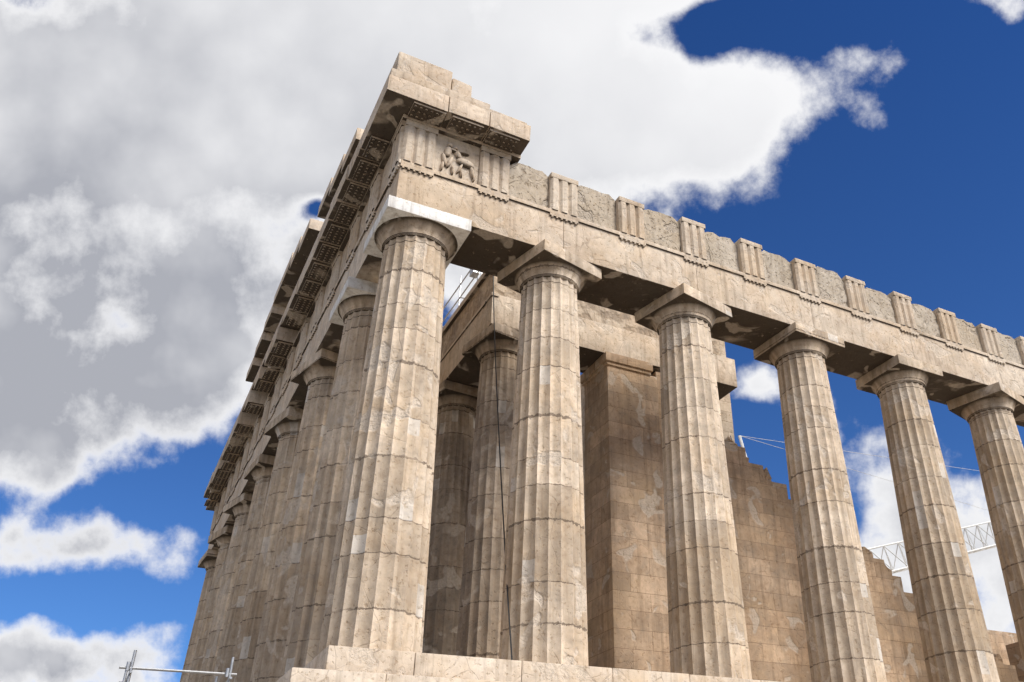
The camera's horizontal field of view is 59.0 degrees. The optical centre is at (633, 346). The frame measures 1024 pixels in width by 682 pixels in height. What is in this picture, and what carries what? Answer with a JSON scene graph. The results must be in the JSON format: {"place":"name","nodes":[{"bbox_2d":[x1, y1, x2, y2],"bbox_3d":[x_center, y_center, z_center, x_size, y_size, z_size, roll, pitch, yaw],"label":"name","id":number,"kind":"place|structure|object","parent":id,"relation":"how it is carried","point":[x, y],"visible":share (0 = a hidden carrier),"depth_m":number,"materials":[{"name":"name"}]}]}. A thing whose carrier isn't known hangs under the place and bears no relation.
{"place":"outdoors","nodes":[
{"label":"outdoors","id":0,"kind":"place"},
{"bbox_2d":[119,650,236,681],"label":"scaffold","id":1,"kind":"object","parent":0,"point":[129,667],"visible":1,"depth_m":16.94,"materials":[{"name":"metal"}]},
{"bbox_2d":[0,0,1023,681],"label":"sky","id":2,"kind":"structure","parent":0,"point":[165,165],"materials":[{"name":"blue"}]},
{"bbox_2d":[580,340,734,550],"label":"wall","id":3,"kind":"structure","parent":0,"point":[726,415],"depth_m":32.13,"materials":[{"name":"beige stone"}]},
{"bbox_2d":[651,371,1023,681],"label":"cella wall","id":4,"kind":"structure","parent":0,"point":[769,571],"depth_m":28.60,"materials":[{"name":"beige stone"}]},
{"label":"parthenon foundation","id":5,"kind":"object","parent":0,"visible":0},
{"bbox_2d":[276,645,779,681],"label":"temple steps","id":6,"kind":"structure","parent":5,"relation":"on","point":[331,663],"depth_m":16.79,"materials":[{"name":"stone"}]},
{"bbox_2d":[180,549,218,681],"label":"column","id":7,"kind":"structure","parent":6,"relation":"on","point":[207,561],"depth_m":41.83,"materials":[{"name":"stone"}]},
{"bbox_2d":[188,525,233,681],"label":"column","id":8,"kind":"structure","parent":6,"relation":"on","point":[221,538],"depth_m":38.87,"materials":[{"name":"stone"}]},
{"bbox_2d":[198,492,252,681],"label":"column","id":9,"kind":"structure","parent":6,"relation":"on","point":[238,507],"depth_m":35.45,"materials":[{"name":"stone"}]},
{"bbox_2d":[212,454,274,681],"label":"column","id":10,"kind":"structure","parent":6,"relation":"on","point":[258,471],"depth_m":32.05,"materials":[{"name":"stone"}]},
{"bbox_2d":[230,406,302,681],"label":"column","id":11,"kind":"structure","parent":6,"relation":"on","point":[283,427],"depth_m":28.58,"materials":[{"name":"stone"}]},
{"bbox_2d":[250,348,337,681],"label":"column","id":12,"kind":"structure","parent":6,"relation":"on","point":[314,374],"depth_m":25.09,"materials":[{"name":"stone"}]},
{"bbox_2d":[280,294,375,677],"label":"column","id":13,"kind":"structure","parent":6,"relation":"on","point":[305,628],"depth_m":21.57,"materials":[{"name":"stone"}]},
{"bbox_2d":[208,159,400,549],"bbox_3d":[-12.697,3.110,33.421,1.812,1.350,30.530,15,-35,-27],"label":"architrave","id":14,"kind":"object","parent":13,"relation":"on","point":[326,333],"visible":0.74,"depth_m":27.84,"materials":[{"name":"stone"}]},
{"bbox_2d":[210,120,405,532],"bbox_3d":[-12.792,1.954,34.113,1.792,1.346,30.480,15,-35,-27],"label":"frieze","id":15,"kind":"object","parent":14,"relation":"on","point":[377,187],"visible":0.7,"depth_m":28.67,"materials":[{"name":"stone"}]},
{"bbox_2d":[204,133,394,510],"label":"cornice","id":16,"kind":"structure","parent":15,"relation":"on","point":[350,198],"depth_m":29.32,"materials":[{"name":"stone"}]},
{"bbox_2d":[204,52,526,497],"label":"roof blocks","id":17,"kind":"structure","parent":16,"relation":"on","point":[412,69],"depth_m":23.48,"materials":[{"name":"stone"}]},
{"bbox_2d":[245,128,363,382],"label":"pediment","id":18,"kind":"structure","parent":17,"relation":"on","point":[294,269],"depth_m":34.48,"materials":[{"name":"stone"}]},
{"bbox_2d":[329,276,377,325],"bbox_3d":[-7.302,-1.076,25.133,2.000,0.350,2.000,15,-35,-27],"label":"column abacus","id":19,"kind":"object","parent":13,"relation":"on","point":[353,286],"depth_m":24.20,"materials":[{"name":"white stone"}]},
{"bbox_2d":[317,216,457,654],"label":"column","id":20,"kind":"structure","parent":6,"relation":"on","point":[376,594],"depth_m":18.63,"materials":[{"name":"stone"}]},
{"bbox_2d":[363,195,471,269],"bbox_3d":[-5.455,-2.765,22.435,2.090,0.350,2.090,15,-35,-27],"label":"column abacus","id":21,"kind":"object","parent":20,"relation":"on","point":[459,227],"depth_m":21.77,"materials":[{"name":"white stone"}]},
{"bbox_2d":[477,276,512,659],"bbox_3d":[-3.778,1.862,23.985,0.213,14.030,6.788,9,-33,-19],"label":"cable","id":22,"kind":"object","parent":6,"relation":"on","point":[500,469],"visible":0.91,"depth_m":22.35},
{"bbox_2d":[497,239,601,665],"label":"column","id":23,"kind":"structure","parent":6,"relation":"on","point":[544,578],"depth_m":20.46,"materials":[{"name":"stone"}]},
{"bbox_2d":[634,283,751,678],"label":"column","id":24,"kind":"structure","parent":6,"relation":"on","point":[707,627],"depth_m":22.40,"materials":[{"name":"stone"}]},
{"bbox_2d":[753,322,886,681],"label":"column","id":25,"kind":"structure","parent":6,"relation":"on","point":[843,641],"depth_m":24.41,"materials":[{"name":"stone"}]},
{"bbox_2d":[855,354,999,681],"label":"column","id":26,"kind":"structure","parent":6,"relation":"on","point":[955,641],"depth_m":26.47,"materials":[{"name":"stone"}]},
{"bbox_2d":[946,382,1023,663],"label":"column","id":27,"kind":"structure","parent":6,"relation":"on","point":[986,413],"depth_m":29.89,"materials":[{"name":"stone"}]},
{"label":"cella platform","id":28,"kind":"structure","parent":6,"relation":"on","visible":0},
{"bbox_2d":[422,380,477,654],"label":"porch column","id":29,"kind":"structure","parent":28,"relation":"on","point":[456,412],"depth_m":27.93,"materials":[{"name":"stone"}]},
{"bbox_2d":[456,322,518,658],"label":"porch column","id":30,"kind":"structure","parent":28,"relation":"on","point":[479,621],"depth_m":24.57,"materials":[{"name":"stone"}]},
{"bbox_2d":[439,273,736,399],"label":"porch entablature","id":31,"kind":"structure","parent":30,"relation":"on","point":[597,340],"depth_m":29.11,"materials":[{"name":"beige stone"}]},
{"bbox_2d":[442,269,481,326],"bbox_3d":[-8.338,0.759,35.402,1.146,1.900,19.700,15,-35,-27],"label":"scaffolding","id":32,"kind":"object","parent":31,"relation":"on","point":[474,274],"visible":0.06,"depth_m":31.39,"materials":[{"name":"metal"}]},
{"bbox_2d":[441,275,719,357],"bbox_3d":[-6.094,3.866,37.505,8.500,0.998,21.580,15,-35,-27],"label":"inner frieze","id":33,"kind":"object","parent":31,"relation":"attached to","point":[603,315],"visible":0.1,"depth_m":29.39,"materials":[{"name":"beige stone"}]},
{"bbox_2d":[580,351,669,671],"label":"wall pier","id":34,"kind":"structure","parent":28,"relation":"on","point":[627,602],"depth_m":26.32,"materials":[{"name":"stone"}]},
{"bbox_2d":[738,435,995,573],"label":"crane tower","id":35,"kind":"structure","parent":28,"relation":"on","point":[974,550],"depth_m":49.53,"materials":[{"name":"metal"}]},
{"bbox_2d":[987,630,1023,680],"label":"cella wall","id":36,"kind":"structure","parent":28,"relation":"on","point":[1005,646],"depth_m":61.22,"materials":[{"name":"beige stone"}]},
{"bbox_3d":[31.270,11.321,38.774,2.006,10.436,2.017,-28,-39,35],"label":"column","id":37,"kind":"object","parent":6,"relation":"on","visible":0},
{"bbox_2d":[378,159,1023,426],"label":"architrave","id":38,"kind":"object","parent":37,"relation":"on","point":[636,272],"visible":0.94,"depth_m":25.72,"materials":[{"name":"stone"}]},
{"bbox_2d":[401,119,510,193],"bbox_3d":[-4.925,-4.505,23.852,3.039,1.346,1.792,15,-35,-27],"label":"frieze","id":39,"kind":"object","parent":38,"relation":"on","point":[424,145],"visible":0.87,"depth_m":23.21,"materials":[{"name":"stone"}]},
{"bbox_2d":[361,75,530,164],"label":"cornice","id":40,"kind":"structure","parent":39,"relation":"on","point":[399,100],"depth_m":23.18,"materials":[{"name":"stone"}]},
{"bbox_2d":[440,143,475,182],"bbox_3d":[-4.550,-4.800,23.210,0.969,1.059,0.220,15,-35,-27],"label":"relief sculpture","id":41,"kind":"object","parent":39,"relation":"attached to","point":[460,160],"visible":1,"depth_m":23.16,"materials":[{"name":"stone"}]},
{"bbox_2d":[508,162,1022,364],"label":"metopes","id":42,"kind":"object","parent":38,"relation":"on","point":[528,183],"visible":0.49,"depth_m":27.22,"materials":[{"name":"stone"}]},
{"bbox_2d":[548,172,1023,364],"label":"triglyphs","id":43,"kind":"object","parent":38,"relation":"on","point":[562,194],"visible":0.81,"depth_m":27.54,"materials":[{"name":"stone"}]}
]}

